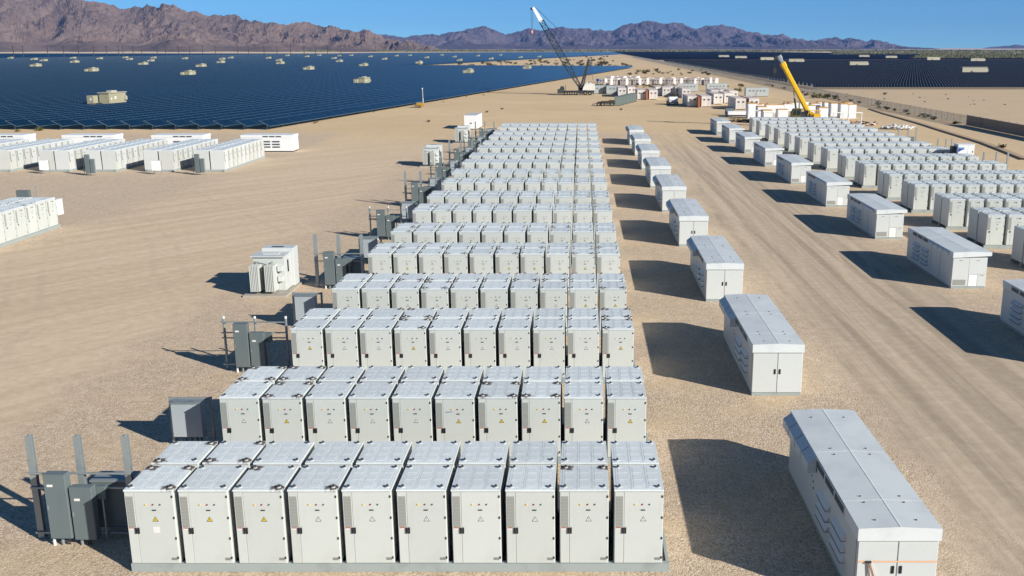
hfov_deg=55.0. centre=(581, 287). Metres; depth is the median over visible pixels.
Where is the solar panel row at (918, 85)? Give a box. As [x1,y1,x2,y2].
[812,84,1023,86]
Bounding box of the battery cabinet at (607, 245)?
[596,242,618,247]
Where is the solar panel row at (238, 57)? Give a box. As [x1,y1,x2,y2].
[42,52,484,61]
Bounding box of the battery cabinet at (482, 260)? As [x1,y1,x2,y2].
[469,248,495,278]
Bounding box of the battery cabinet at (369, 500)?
[341,465,401,562]
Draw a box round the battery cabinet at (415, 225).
[396,222,418,228]
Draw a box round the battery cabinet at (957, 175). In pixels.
[946,172,965,179]
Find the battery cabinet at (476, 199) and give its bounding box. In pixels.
[464,193,481,204]
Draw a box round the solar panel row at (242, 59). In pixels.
[0,52,529,65]
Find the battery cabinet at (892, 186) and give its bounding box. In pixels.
[883,172,902,197]
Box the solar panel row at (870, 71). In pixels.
[734,71,1023,72]
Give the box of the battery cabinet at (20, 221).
[0,206,27,237]
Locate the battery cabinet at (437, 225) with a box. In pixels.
[418,222,440,229]
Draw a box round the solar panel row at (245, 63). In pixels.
[0,52,585,71]
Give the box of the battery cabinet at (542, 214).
[533,206,551,239]
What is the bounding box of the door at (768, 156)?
[765,151,773,165]
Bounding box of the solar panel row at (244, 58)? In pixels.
[22,52,510,63]
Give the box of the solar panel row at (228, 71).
[3,53,614,81]
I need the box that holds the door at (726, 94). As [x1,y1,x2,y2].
[725,93,728,102]
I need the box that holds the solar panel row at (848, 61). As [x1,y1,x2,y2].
[673,61,1023,61]
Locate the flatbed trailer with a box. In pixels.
[592,100,614,105]
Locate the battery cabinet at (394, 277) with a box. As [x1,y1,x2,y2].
[369,273,399,283]
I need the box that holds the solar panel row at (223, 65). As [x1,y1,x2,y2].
[15,52,596,72]
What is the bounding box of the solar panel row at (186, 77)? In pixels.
[0,65,415,87]
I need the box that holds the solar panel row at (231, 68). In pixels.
[4,53,596,77]
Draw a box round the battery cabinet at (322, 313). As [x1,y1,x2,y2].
[301,307,339,320]
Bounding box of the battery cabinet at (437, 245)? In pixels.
[423,242,448,251]
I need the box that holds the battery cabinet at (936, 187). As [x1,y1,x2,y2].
[925,182,945,209]
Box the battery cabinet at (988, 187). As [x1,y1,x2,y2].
[976,182,996,193]
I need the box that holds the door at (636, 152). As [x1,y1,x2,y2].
[635,142,642,154]
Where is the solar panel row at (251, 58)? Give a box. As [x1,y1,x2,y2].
[32,52,514,63]
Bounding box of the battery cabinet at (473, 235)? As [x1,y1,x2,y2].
[459,227,481,246]
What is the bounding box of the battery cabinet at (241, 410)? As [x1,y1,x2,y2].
[219,381,271,440]
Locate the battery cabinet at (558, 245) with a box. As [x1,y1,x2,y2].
[547,242,569,279]
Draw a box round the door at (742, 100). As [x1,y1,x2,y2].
[741,99,745,108]
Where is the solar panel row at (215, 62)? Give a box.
[3,53,528,68]
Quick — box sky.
[84,0,1023,47]
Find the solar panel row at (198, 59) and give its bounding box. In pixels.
[17,52,508,63]
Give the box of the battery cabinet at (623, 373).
[605,365,643,428]
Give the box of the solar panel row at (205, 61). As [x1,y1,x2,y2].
[11,52,545,66]
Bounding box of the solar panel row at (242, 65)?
[20,52,602,73]
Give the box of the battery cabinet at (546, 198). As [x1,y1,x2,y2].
[538,193,554,221]
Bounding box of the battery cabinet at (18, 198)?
[4,196,32,199]
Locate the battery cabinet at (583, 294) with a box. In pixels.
[570,280,596,307]
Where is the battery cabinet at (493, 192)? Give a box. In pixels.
[484,190,501,197]
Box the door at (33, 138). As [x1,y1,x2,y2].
[24,136,35,141]
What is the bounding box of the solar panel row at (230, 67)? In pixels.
[0,52,613,76]
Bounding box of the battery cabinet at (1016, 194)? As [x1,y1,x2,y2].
[1007,192,1023,196]
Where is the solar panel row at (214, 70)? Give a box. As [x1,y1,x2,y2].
[6,53,606,79]
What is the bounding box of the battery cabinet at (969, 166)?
[960,162,977,170]
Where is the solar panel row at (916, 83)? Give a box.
[811,83,1023,86]
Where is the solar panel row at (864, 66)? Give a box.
[703,66,1023,67]
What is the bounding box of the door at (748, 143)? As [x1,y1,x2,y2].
[745,140,751,151]
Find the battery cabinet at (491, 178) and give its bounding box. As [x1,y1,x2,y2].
[477,177,492,180]
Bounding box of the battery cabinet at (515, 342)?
[498,318,531,377]
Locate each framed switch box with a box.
[168,396,215,440]
[292,292,322,323]
[358,236,381,262]
[400,201,418,222]
[428,177,443,190]
[449,160,462,171]
[464,146,476,152]
[477,136,487,145]
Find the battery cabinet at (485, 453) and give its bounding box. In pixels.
[459,440,509,509]
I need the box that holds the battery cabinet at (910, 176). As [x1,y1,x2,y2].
[900,172,918,191]
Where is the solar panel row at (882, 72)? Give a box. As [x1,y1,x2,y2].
[740,72,1023,74]
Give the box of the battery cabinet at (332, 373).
[319,365,364,386]
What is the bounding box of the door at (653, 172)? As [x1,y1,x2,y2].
[650,170,659,185]
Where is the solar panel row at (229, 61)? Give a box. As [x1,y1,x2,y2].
[12,52,555,67]
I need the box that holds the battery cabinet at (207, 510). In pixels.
[177,465,246,562]
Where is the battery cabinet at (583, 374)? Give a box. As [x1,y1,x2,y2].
[565,366,602,381]
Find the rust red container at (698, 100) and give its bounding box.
[696,95,700,106]
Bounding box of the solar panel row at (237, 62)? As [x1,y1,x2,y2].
[3,52,571,69]
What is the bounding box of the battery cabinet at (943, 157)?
[936,155,951,160]
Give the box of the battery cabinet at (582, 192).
[574,190,590,193]
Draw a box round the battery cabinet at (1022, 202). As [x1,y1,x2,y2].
[1016,196,1023,206]
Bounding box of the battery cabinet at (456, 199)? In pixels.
[445,193,463,205]
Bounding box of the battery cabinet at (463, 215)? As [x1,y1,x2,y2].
[453,207,472,224]
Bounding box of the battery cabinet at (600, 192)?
[592,190,608,219]
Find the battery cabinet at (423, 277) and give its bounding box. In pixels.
[397,273,427,284]
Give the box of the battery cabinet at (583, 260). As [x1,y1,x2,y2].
[571,248,594,273]
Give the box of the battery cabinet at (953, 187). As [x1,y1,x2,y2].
[942,182,962,193]
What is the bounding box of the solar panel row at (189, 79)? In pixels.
[2,65,432,89]
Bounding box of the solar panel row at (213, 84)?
[0,65,490,99]
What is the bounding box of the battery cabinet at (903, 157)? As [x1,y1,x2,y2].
[896,155,911,160]
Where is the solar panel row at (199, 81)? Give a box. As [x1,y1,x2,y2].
[0,65,461,94]
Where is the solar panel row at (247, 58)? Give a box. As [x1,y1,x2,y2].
[27,52,512,63]
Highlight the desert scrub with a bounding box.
[295,49,1023,57]
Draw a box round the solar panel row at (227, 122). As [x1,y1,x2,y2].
[213,66,617,129]
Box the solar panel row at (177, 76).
[1,65,397,85]
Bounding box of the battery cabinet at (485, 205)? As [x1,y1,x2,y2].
[475,203,494,209]
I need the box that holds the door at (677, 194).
[674,191,685,198]
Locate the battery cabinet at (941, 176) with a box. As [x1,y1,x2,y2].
[931,172,949,179]
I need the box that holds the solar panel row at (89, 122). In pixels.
[75,65,585,129]
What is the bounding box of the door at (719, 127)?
[717,124,721,131]
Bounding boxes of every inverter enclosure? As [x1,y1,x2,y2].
[0,133,35,141]
[61,133,122,143]
[151,133,210,143]
[240,133,298,151]
[625,125,643,144]
[630,133,650,155]
[636,144,659,169]
[643,157,670,187]
[652,174,686,211]
[666,198,708,245]
[686,235,743,301]
[710,118,730,134]
[719,294,804,395]
[721,124,744,142]
[735,132,761,153]
[753,141,783,166]
[776,154,812,183]
[783,409,942,575]
[806,171,851,206]
[846,193,907,238]
[906,227,991,288]
[1000,279,1023,335]
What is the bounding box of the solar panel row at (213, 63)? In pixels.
[10,52,573,69]
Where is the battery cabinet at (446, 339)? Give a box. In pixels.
[429,318,464,373]
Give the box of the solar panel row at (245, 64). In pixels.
[7,52,594,72]
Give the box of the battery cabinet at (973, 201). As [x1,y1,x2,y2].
[961,195,984,226]
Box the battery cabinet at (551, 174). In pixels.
[545,170,558,180]
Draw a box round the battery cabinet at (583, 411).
[564,381,602,440]
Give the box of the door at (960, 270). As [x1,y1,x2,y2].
[951,258,969,285]
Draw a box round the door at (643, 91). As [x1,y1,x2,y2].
[642,90,645,98]
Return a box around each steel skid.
[0,164,38,171]
[0,224,60,247]
[43,166,84,171]
[96,163,143,171]
[131,510,668,571]
[146,163,194,171]
[206,156,265,171]
[509,423,647,463]
[523,355,635,382]
[819,165,836,169]
[853,181,877,187]
[876,193,900,199]
[899,204,932,212]
[931,220,967,229]
[966,237,1011,248]
[1009,258,1022,266]
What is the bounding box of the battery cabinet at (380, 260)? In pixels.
[368,248,395,275]
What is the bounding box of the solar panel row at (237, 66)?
[18,52,608,74]
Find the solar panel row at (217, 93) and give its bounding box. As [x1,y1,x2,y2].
[0,65,541,112]
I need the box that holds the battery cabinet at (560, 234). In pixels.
[550,227,570,264]
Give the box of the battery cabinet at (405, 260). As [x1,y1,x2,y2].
[393,248,420,275]
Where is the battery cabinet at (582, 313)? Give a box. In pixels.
[568,307,598,318]
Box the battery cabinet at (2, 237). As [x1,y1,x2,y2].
[0,212,5,243]
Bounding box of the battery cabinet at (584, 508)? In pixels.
[559,465,608,562]
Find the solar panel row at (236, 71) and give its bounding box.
[4,53,618,82]
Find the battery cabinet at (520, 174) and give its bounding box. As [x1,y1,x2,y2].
[513,170,527,178]
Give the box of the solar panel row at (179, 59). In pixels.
[37,52,500,62]
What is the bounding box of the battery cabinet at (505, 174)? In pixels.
[498,170,512,179]
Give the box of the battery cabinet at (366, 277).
[340,273,371,282]
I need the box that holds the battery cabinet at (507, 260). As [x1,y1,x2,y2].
[495,248,519,280]
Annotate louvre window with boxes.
[743,330,747,341]
[816,458,825,481]
[825,473,834,497]
[834,490,844,516]
[1011,285,1019,294]
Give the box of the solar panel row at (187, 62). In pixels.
[0,52,552,67]
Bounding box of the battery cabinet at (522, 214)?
[513,206,532,225]
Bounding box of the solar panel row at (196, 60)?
[27,52,526,64]
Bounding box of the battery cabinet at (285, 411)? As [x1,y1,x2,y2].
[262,381,313,445]
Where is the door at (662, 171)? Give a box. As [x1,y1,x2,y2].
[661,170,670,173]
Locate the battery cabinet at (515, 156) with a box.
[509,154,521,159]
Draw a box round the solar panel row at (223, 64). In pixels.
[6,52,587,71]
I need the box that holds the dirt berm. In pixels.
[868,108,1023,159]
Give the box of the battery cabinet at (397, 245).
[374,242,400,249]
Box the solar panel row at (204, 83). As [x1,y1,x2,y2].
[0,65,479,97]
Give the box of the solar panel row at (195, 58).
[0,52,486,62]
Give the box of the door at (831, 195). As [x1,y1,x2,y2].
[826,186,837,204]
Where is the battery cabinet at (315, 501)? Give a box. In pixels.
[287,465,350,562]
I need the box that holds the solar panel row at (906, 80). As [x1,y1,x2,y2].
[788,80,1023,82]
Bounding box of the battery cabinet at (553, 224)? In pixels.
[551,222,570,226]
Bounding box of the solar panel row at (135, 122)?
[121,65,596,129]
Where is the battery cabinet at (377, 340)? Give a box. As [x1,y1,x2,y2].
[359,318,397,371]
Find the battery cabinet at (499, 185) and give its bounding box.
[492,180,507,192]
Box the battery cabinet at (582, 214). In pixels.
[574,207,591,222]
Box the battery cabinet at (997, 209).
[990,207,1014,211]
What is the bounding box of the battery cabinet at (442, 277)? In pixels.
[426,273,455,284]
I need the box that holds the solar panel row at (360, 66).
[6,53,621,83]
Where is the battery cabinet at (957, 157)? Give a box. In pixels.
[949,155,965,160]
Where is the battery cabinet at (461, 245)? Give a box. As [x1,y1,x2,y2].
[448,242,472,251]
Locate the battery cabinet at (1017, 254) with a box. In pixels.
[1011,225,1023,262]
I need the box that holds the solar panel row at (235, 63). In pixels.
[14,52,582,70]
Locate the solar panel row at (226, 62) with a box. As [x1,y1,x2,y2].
[16,52,566,68]
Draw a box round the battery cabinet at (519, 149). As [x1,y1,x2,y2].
[514,146,525,153]
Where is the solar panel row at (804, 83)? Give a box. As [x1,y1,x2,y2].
[803,82,1023,84]
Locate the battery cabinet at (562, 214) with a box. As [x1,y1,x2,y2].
[554,207,571,239]
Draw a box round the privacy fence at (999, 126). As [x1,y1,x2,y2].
[966,114,1023,136]
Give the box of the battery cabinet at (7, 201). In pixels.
[0,199,22,202]
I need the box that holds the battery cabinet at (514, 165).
[505,160,518,170]
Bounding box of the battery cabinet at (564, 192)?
[556,190,572,193]
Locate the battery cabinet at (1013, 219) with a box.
[999,210,1023,244]
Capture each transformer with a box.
[243,245,303,297]
[419,144,444,166]
[452,125,470,143]
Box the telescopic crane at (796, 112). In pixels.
[773,54,820,116]
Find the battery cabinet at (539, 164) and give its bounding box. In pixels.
[533,160,546,176]
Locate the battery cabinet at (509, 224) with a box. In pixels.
[506,222,527,241]
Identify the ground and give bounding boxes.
[0,48,1023,575]
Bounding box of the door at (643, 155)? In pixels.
[642,154,649,167]
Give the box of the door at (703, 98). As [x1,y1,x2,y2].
[702,97,705,105]
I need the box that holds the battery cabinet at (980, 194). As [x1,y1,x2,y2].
[971,192,992,196]
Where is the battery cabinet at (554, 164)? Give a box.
[548,160,560,177]
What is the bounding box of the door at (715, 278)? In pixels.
[706,270,724,298]
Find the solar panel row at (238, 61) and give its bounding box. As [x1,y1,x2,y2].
[25,52,559,67]
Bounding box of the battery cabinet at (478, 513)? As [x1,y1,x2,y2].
[451,465,505,562]
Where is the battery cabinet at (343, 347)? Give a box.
[325,318,364,367]
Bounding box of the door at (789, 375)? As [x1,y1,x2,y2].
[777,353,802,391]
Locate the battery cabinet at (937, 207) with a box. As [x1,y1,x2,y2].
[933,192,956,222]
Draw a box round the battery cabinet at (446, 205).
[436,203,455,208]
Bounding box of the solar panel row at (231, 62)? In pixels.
[23,52,568,68]
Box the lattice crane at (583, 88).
[530,7,594,94]
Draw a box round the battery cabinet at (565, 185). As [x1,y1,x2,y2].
[558,180,573,205]
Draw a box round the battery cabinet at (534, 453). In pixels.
[510,440,557,516]
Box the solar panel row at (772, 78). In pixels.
[771,77,1023,79]
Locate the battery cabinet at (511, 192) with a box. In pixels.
[502,190,519,202]
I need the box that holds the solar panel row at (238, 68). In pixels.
[14,53,598,77]
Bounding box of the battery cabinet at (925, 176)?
[915,172,933,179]
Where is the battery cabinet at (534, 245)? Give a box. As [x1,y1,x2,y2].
[522,242,545,272]
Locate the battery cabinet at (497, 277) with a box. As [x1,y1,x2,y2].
[484,273,511,307]
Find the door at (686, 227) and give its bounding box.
[679,221,693,243]
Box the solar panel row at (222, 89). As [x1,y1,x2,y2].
[0,65,524,107]
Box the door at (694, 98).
[692,97,696,105]
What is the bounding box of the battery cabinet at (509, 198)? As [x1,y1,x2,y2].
[501,193,518,206]
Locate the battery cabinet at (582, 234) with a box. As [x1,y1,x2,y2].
[573,227,592,242]
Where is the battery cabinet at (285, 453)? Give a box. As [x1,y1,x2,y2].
[253,441,314,470]
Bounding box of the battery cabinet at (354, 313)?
[335,307,372,320]
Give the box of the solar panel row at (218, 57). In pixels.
[15,52,474,61]
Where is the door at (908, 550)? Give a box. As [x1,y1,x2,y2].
[896,541,938,575]
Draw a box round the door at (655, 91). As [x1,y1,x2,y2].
[653,90,656,98]
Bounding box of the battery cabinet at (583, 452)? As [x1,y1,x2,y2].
[561,440,606,464]
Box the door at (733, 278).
[724,270,742,294]
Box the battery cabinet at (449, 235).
[436,227,459,244]
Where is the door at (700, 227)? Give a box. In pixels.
[694,221,707,235]
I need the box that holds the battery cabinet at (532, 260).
[520,248,544,285]
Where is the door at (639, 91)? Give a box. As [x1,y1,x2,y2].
[638,90,641,98]
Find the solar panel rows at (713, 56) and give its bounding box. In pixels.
[616,52,1023,61]
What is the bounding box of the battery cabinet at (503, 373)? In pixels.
[483,365,522,433]
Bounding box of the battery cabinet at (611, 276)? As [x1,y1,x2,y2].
[598,273,624,316]
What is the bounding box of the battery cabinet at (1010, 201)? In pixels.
[998,195,1021,207]
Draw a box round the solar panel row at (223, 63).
[24,52,576,69]
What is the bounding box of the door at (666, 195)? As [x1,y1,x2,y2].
[662,191,673,209]
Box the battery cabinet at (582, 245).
[572,242,593,247]
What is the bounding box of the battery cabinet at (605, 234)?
[595,227,615,264]
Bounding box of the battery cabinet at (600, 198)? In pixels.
[593,193,608,203]
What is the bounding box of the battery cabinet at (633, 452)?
[610,441,658,524]
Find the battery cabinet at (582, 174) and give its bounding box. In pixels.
[576,171,589,177]
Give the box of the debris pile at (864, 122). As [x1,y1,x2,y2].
[850,120,878,124]
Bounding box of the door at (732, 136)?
[729,131,735,141]
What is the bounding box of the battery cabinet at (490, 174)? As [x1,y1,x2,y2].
[482,170,497,178]
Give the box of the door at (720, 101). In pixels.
[718,94,722,103]
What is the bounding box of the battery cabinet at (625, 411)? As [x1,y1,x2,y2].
[606,381,646,456]
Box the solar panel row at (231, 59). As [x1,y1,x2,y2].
[22,52,524,64]
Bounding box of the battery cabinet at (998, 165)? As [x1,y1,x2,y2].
[988,162,1006,169]
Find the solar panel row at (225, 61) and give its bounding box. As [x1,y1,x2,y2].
[6,52,554,67]
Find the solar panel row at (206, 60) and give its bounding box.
[3,52,531,65]
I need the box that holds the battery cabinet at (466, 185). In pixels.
[458,180,474,191]
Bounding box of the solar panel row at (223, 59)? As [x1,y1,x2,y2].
[11,52,521,64]
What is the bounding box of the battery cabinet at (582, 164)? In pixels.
[576,160,588,168]
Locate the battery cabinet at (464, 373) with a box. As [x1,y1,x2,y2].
[442,365,483,391]
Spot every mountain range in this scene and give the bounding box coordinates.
[0,0,438,51]
[381,21,934,49]
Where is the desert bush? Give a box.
[811,92,822,97]
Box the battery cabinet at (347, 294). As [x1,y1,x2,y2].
[331,280,365,311]
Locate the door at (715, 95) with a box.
[714,94,718,103]
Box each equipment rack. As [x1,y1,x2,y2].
[24,434,139,545]
[220,316,289,372]
[313,234,364,288]
[368,206,407,239]
[404,171,436,204]
[429,161,457,181]
[448,140,472,166]
[463,136,484,152]
[475,122,494,139]
[898,128,916,141]
[937,139,952,147]
[982,152,1008,169]
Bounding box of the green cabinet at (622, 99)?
[618,95,623,104]
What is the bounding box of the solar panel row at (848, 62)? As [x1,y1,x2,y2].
[679,62,1023,63]
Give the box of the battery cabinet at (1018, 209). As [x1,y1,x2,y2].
[1010,207,1023,211]
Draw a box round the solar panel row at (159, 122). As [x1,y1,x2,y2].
[144,66,598,129]
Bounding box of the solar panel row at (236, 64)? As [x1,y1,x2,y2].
[0,52,592,72]
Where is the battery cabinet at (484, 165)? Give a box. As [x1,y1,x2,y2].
[476,161,490,169]
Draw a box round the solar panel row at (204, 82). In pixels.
[0,65,473,96]
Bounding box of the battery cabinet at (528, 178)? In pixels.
[526,177,541,190]
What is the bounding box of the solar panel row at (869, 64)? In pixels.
[692,64,1023,65]
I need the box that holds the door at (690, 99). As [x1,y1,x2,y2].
[688,97,692,105]
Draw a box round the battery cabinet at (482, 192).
[466,190,484,195]
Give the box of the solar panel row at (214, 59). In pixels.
[39,52,515,63]
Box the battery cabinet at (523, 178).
[510,177,525,188]
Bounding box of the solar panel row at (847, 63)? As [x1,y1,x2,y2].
[685,63,1023,64]
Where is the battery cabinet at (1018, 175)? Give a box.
[1008,172,1023,179]
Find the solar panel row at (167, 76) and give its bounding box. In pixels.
[0,65,386,84]
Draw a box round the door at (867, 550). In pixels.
[856,541,897,575]
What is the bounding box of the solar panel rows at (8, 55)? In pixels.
[0,53,302,57]
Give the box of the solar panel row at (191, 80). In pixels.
[0,65,444,91]
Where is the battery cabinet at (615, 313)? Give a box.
[601,307,631,364]
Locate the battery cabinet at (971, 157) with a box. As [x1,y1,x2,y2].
[962,155,978,160]
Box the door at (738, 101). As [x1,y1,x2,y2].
[736,99,740,108]
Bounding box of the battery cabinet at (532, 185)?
[525,180,540,192]
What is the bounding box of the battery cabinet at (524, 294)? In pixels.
[510,280,538,320]
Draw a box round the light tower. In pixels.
[415,88,423,107]
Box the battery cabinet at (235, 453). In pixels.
[202,440,265,470]
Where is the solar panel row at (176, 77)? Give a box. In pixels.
[0,65,403,86]
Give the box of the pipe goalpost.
[848,112,862,123]
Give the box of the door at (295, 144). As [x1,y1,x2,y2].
[292,136,298,149]
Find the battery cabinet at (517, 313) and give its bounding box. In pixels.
[502,307,533,363]
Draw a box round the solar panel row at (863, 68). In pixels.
[717,68,1023,68]
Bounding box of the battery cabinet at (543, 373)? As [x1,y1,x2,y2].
[524,366,561,436]
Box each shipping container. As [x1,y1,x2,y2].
[599,78,606,84]
[607,78,612,84]
[613,78,619,84]
[617,86,625,94]
[620,78,627,84]
[626,85,635,93]
[628,78,632,84]
[633,78,640,84]
[635,88,645,99]
[641,78,648,84]
[646,88,657,99]
[649,78,653,84]
[653,85,662,94]
[654,78,661,83]
[662,78,667,84]
[662,86,670,95]
[666,85,675,94]
[668,78,675,84]
[674,85,681,95]
[676,78,682,84]
[678,87,690,97]
[682,78,688,82]
[682,94,697,106]
[689,78,695,82]
[696,78,703,84]
[696,94,711,106]
[704,78,711,84]
[706,88,719,94]
[708,92,722,104]
[712,78,717,82]
[718,91,733,102]
[725,89,737,95]
[728,96,745,109]
[742,96,759,103]
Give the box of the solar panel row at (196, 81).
[0,65,455,93]
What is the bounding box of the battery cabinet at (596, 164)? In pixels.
[590,160,602,183]
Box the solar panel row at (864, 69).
[722,69,1023,70]
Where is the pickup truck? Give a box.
[666,97,678,104]
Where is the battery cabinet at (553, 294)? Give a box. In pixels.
[540,280,567,330]
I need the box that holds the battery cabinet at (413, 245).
[399,242,424,250]
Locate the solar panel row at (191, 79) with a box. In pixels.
[0,65,438,90]
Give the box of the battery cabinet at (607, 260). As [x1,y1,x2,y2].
[596,248,619,290]
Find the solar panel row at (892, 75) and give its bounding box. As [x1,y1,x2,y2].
[760,75,1023,77]
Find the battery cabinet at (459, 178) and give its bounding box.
[445,177,460,180]
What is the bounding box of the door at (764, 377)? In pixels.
[752,353,777,391]
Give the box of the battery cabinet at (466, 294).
[450,280,480,314]
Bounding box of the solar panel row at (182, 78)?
[0,65,420,88]
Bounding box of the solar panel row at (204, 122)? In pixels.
[190,65,613,129]
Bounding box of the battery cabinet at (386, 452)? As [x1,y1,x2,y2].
[356,441,411,474]
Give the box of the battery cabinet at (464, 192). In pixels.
[448,190,466,195]
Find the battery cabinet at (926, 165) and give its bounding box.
[917,162,934,169]
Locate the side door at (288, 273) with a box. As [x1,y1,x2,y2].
[285,255,291,286]
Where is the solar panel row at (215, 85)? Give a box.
[0,65,496,100]
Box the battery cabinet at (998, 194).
[989,192,1010,196]
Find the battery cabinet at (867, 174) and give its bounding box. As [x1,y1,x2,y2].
[859,162,876,185]
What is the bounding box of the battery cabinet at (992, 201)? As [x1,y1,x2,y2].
[979,196,1002,207]
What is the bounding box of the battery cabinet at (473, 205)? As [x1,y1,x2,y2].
[456,203,475,209]
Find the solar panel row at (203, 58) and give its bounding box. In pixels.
[8,52,489,62]
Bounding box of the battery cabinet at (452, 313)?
[435,307,468,323]
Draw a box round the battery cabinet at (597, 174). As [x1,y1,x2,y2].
[591,170,604,192]
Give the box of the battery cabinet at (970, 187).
[959,182,979,193]
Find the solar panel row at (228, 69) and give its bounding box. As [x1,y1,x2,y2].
[9,53,602,78]
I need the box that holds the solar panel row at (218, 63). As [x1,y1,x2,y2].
[17,52,575,69]
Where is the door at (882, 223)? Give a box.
[875,215,889,236]
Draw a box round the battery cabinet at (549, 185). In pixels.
[542,180,556,203]
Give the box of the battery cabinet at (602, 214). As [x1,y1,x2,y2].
[594,206,611,239]
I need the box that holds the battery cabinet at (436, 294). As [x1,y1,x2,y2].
[421,280,451,312]
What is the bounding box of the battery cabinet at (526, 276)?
[513,273,539,306]
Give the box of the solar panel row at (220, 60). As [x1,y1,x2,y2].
[20,52,536,65]
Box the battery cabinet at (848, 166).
[841,155,857,176]
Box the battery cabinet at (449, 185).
[441,180,458,191]
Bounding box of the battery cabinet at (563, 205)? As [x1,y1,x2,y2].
[554,203,571,206]
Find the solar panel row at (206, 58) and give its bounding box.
[13,52,491,62]
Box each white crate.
[746,102,756,117]
[755,106,766,116]
[761,109,772,116]
[764,104,775,112]
[775,104,783,108]
[775,109,788,116]
[782,103,793,110]
[798,101,809,107]
[807,105,815,111]
[809,103,820,112]
[816,107,828,116]
[822,102,827,106]
[828,102,837,115]
[837,103,849,117]
[847,103,856,117]
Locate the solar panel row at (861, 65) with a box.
[697,65,1023,66]
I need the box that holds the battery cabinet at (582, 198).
[574,193,590,203]
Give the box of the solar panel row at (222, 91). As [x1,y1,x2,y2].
[0,65,535,110]
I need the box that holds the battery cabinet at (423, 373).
[401,365,443,388]
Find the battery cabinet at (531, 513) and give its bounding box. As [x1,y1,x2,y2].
[505,465,556,562]
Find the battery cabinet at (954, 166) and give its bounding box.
[945,162,962,170]
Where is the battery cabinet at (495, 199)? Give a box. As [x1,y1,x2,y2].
[482,193,500,205]
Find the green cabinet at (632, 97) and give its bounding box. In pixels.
[627,93,633,102]
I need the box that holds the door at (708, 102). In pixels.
[706,97,710,105]
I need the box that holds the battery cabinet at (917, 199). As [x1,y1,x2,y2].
[907,182,928,209]
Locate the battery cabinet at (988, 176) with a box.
[977,172,996,179]
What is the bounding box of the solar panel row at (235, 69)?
[0,53,604,79]
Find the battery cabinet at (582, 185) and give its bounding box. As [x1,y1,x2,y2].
[575,180,589,190]
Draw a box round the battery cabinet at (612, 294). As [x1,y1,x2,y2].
[599,280,626,330]
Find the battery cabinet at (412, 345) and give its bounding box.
[394,318,430,371]
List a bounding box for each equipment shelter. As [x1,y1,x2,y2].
[84,67,98,70]
[86,90,126,103]
[180,70,195,74]
[195,63,206,66]
[303,66,314,69]
[353,76,370,82]
[463,68,473,72]
[759,57,773,59]
[787,59,804,61]
[848,61,868,64]
[926,57,939,59]
[959,67,988,71]
[969,58,985,60]
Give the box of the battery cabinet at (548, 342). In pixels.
[533,318,564,377]
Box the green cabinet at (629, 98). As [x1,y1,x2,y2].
[624,94,630,102]
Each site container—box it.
[464,113,481,129]
[594,85,613,93]
[606,85,625,93]
[677,83,697,91]
[706,83,726,88]
[744,87,768,96]
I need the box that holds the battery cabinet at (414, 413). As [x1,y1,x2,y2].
[392,381,437,449]
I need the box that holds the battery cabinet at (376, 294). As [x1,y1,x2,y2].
[361,280,393,310]
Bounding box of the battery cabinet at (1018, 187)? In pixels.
[1009,182,1023,192]
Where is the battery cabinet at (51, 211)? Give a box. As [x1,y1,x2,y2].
[26,197,57,226]
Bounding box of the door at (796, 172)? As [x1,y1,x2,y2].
[791,166,800,181]
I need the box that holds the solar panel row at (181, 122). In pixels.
[167,65,607,129]
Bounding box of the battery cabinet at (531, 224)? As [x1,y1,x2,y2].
[528,222,548,226]
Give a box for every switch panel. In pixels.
[16,186,37,196]
[38,160,50,173]
[82,154,96,175]
[151,161,162,173]
[192,154,205,174]

